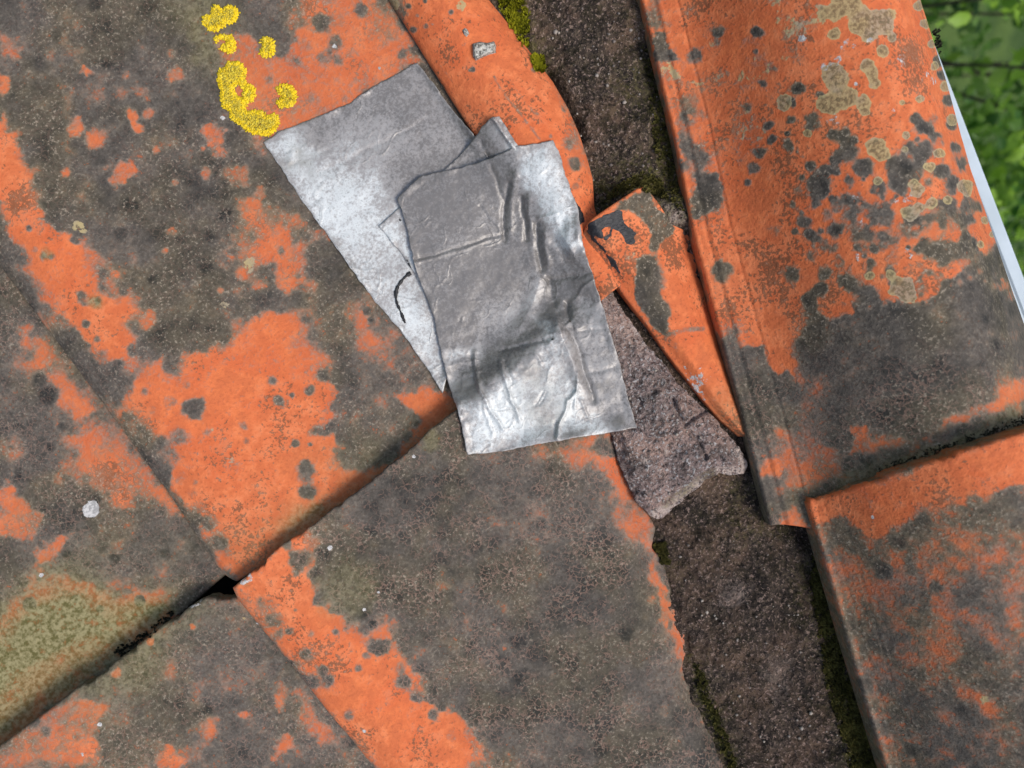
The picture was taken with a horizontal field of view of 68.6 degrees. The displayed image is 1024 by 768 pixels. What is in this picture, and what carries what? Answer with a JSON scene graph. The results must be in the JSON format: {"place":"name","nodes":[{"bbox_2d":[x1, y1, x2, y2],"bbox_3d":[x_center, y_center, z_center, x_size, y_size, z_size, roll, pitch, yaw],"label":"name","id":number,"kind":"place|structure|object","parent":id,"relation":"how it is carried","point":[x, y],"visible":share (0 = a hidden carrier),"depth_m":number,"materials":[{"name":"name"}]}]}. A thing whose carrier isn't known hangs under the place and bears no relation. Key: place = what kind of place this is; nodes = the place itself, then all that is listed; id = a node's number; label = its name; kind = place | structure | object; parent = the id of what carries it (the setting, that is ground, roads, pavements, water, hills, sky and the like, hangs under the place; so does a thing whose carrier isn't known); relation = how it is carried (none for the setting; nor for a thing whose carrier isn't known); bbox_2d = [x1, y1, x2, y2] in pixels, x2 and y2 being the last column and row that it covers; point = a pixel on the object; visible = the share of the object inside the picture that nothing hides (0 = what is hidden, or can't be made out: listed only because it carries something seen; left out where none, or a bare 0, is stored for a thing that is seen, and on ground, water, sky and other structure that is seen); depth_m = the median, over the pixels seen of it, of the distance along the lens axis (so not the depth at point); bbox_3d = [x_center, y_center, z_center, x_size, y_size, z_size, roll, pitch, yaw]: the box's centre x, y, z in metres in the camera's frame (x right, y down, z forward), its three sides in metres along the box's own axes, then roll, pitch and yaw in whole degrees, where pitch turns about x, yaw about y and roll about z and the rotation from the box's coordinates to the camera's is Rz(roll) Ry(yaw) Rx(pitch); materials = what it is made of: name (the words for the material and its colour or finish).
{"place":"outdoors","nodes":[
{"label":"outdoors","id":0,"kind":"place"},
{"bbox_2d":[191,575,247,605],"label":"roof deck","id":1,"kind":"structure","parent":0,"point":[225,584],"depth_m":0.41,"materials":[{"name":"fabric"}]},
{"bbox_2d":[0,266,224,744],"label":"clay tile","id":2,"kind":"object","parent":1,"relation":"on","point":[104,554],"visible":0.98,"depth_m":0.38,"materials":[{"name":"ceramic"}]},
{"bbox_2d":[114,611,173,656],"bbox_3d":[-0.188,0.130,0.379,0.037,0.018,0.010,-37,125,0],"label":"moss","id":3,"kind":"object","parent":2,"relation":"on","point":[165,619],"visible":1,"depth_m":0.39,"materials":[{"name":"plant"}]},
{"bbox_2d":[0,593,373,767],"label":"clay tile","id":4,"kind":"object","parent":1,"relation":"on","point":[214,680],"visible":1,"depth_m":0.37,"materials":[{"name":"ceramic"}]},
{"bbox_2d":[0,0,466,580],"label":"clay tile","id":5,"kind":"object","parent":1,"relation":"on","point":[230,340],"visible":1,"depth_m":0.37,"materials":[{"name":"ceramic"}]},
{"bbox_2d":[263,63,488,392],"bbox_3d":[-0.046,-0.084,0.379,0.090,0.086,0.130,-37,125,0],"label":"metal patch","id":6,"kind":"object","parent":5,"relation":"on","point":[356,168],"visible":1,"depth_m":0.38,"materials":[{"name":"silver metal"}]},
{"bbox_2d":[379,116,517,280],"bbox_3d":[-0.028,-0.092,0.373,0.085,0.024,0.033,-46,125,6],"label":"metal patch","id":7,"kind":"object","parent":6,"relation":"on","point":[493,137],"visible":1,"depth_m":0.37,"materials":[{"name":"silver metal"}]},
{"bbox_2d":[397,140,636,454],"bbox_3d":[-0.001,-0.042,0.366,0.083,0.101,0.127,-17,123,-13],"label":"metal patch","id":8,"kind":"object","parent":7,"relation":"on","point":[504,272],"visible":1,"depth_m":0.37,"materials":[{"name":"silver metal"}]},
{"bbox_2d":[389,0,620,300],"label":"clay tile","id":9,"kind":"object","parent":5,"relation":"on","point":[513,89],"visible":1,"depth_m":0.36,"materials":[{"name":"ceramic"}]},
{"bbox_2d":[462,28,468,36],"bbox_3d":[-0.022,-0.168,0.358,0.003,0.004,0.004,-37,125,0],"label":"mortar crumb","id":10,"kind":"object","parent":9,"relation":"on","point":[465,32],"visible":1,"depth_m":0.36,"materials":[{"name":"grey concrete"}]},
{"bbox_2d":[472,41,495,59],"bbox_3d":[-0.013,-0.160,0.358,0.013,0.008,0.009,-37,125,0],"label":"mortar crumb","id":11,"kind":"object","parent":9,"relation":"on","point":[482,49],"visible":1,"depth_m":0.36,"materials":[{"name":"grey concrete"}]},
{"bbox_2d":[233,320,723,767],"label":"clay tile","id":12,"kind":"object","parent":1,"relation":"on","point":[436,596],"visible":0.99,"depth_m":0.37,"materials":[{"name":"ceramic"}]},
{"bbox_2d":[489,0,870,767],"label":"mortar bed","id":13,"kind":"object","parent":1,"relation":"on","point":[739,570],"visible":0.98,"depth_m":0.38,"materials":[{"name":"grey concrete"}]},
{"bbox_2d":[498,0,547,72],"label":"moss","id":14,"kind":"object","parent":13,"relation":"on","point":[517,22],"visible":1,"depth_m":0.38,"materials":[{"name":"green plant"}]},
{"bbox_2d":[602,47,685,218],"bbox_3d":[0.074,-0.121,0.375,0.032,0.055,0.077,14,111,-28],"label":"moss","id":15,"kind":"object","parent":13,"relation":"on","point":[645,182],"visible":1,"depth_m":0.38,"materials":[{"name":"green plant"}]},
{"bbox_2d":[583,187,744,436],"bbox_3d":[0.091,-0.034,0.373,0.048,0.077,0.129,-37,125,0],"label":"tile fragment","id":16,"kind":"object","parent":13,"relation":"on","point":[639,244],"visible":1,"depth_m":0.37,"materials":[{"name":"ceramic"}]},
{"bbox_2d":[601,292,747,518],"bbox_3d":[0.060,0.008,0.377,0.057,0.078,0.107,-37,125,0],"label":"mortar flake","id":17,"kind":"object","parent":13,"relation":"on","point":[723,454],"visible":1,"depth_m":0.37,"materials":[{"name":"grey concrete"}]},
{"bbox_2d":[653,541,736,767],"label":"moss","id":18,"kind":"object","parent":13,"relation":"on","point":[661,548],"visible":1,"depth_m":0.38,"materials":[{"name":"plant"}]},
{"bbox_2d":[636,0,1023,528],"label":"ridge tile","id":19,"kind":"object","parent":13,"relation":"on","point":[864,313],"visible":1,"depth_m":0.33,"materials":[{"name":"ceramic"}]},
{"bbox_2d":[804,424,1023,767],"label":"ridge tile","id":20,"kind":"object","parent":19,"relation":"on","point":[920,564],"visible":1,"depth_m":0.32,"materials":[{"name":"ceramic"}]},
{"bbox_2d":[876,415,1023,471],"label":"moss","id":21,"kind":"object","parent":20,"relation":"on","point":[944,445],"visible":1,"depth_m":0.32,"materials":[{"name":"plant"}]},
{"bbox_2d":[932,28,942,53],"bbox_3d":[0.224,-0.183,0.395,0.037,0.035,0.013,1,117,-23],"label":"moss","id":22,"kind":"object","parent":19,"relation":"attached to","point":[939,43],"visible":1,"depth_m":0.41,"materials":[{"name":"green plant"}]},
{"bbox_2d":[809,555,876,767],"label":"moss","id":23,"kind":"object","parent":13,"relation":"on","point":[859,736],"visible":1,"depth_m":0.37,"materials":[{"name":"green plant"}]},
{"bbox_2d":[935,47,1023,321],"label":"edge board","id":24,"kind":"object","parent":1,"relation":"attached to","point":[1011,265],"visible":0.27,"depth_m":0.45,"materials":[{"name":"white plastic"}]},
{"bbox_2d":[923,0,1023,275],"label":"lawn","id":25,"kind":"structure","parent":0,"point":[1009,34],"depth_m":4.15,"materials":[{"name":"green plant"}]},
{"bbox_2d":[921,0,1023,273],"bbox_3d":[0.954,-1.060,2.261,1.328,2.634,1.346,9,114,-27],"label":"leafy shrub","id":26,"kind":"object","parent":25,"relation":"on","point":[1001,193],"visible":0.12,"depth_m":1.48,"materials":[{"name":"green plant"}]},
{"bbox_2d":[944,48,1023,276],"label":"leafy shrub","id":27,"kind":"object","parent":25,"relation":"on","point":[989,153],"visible":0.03,"depth_m":1.87,"materials":[{"name":"green plant"}]}
]}

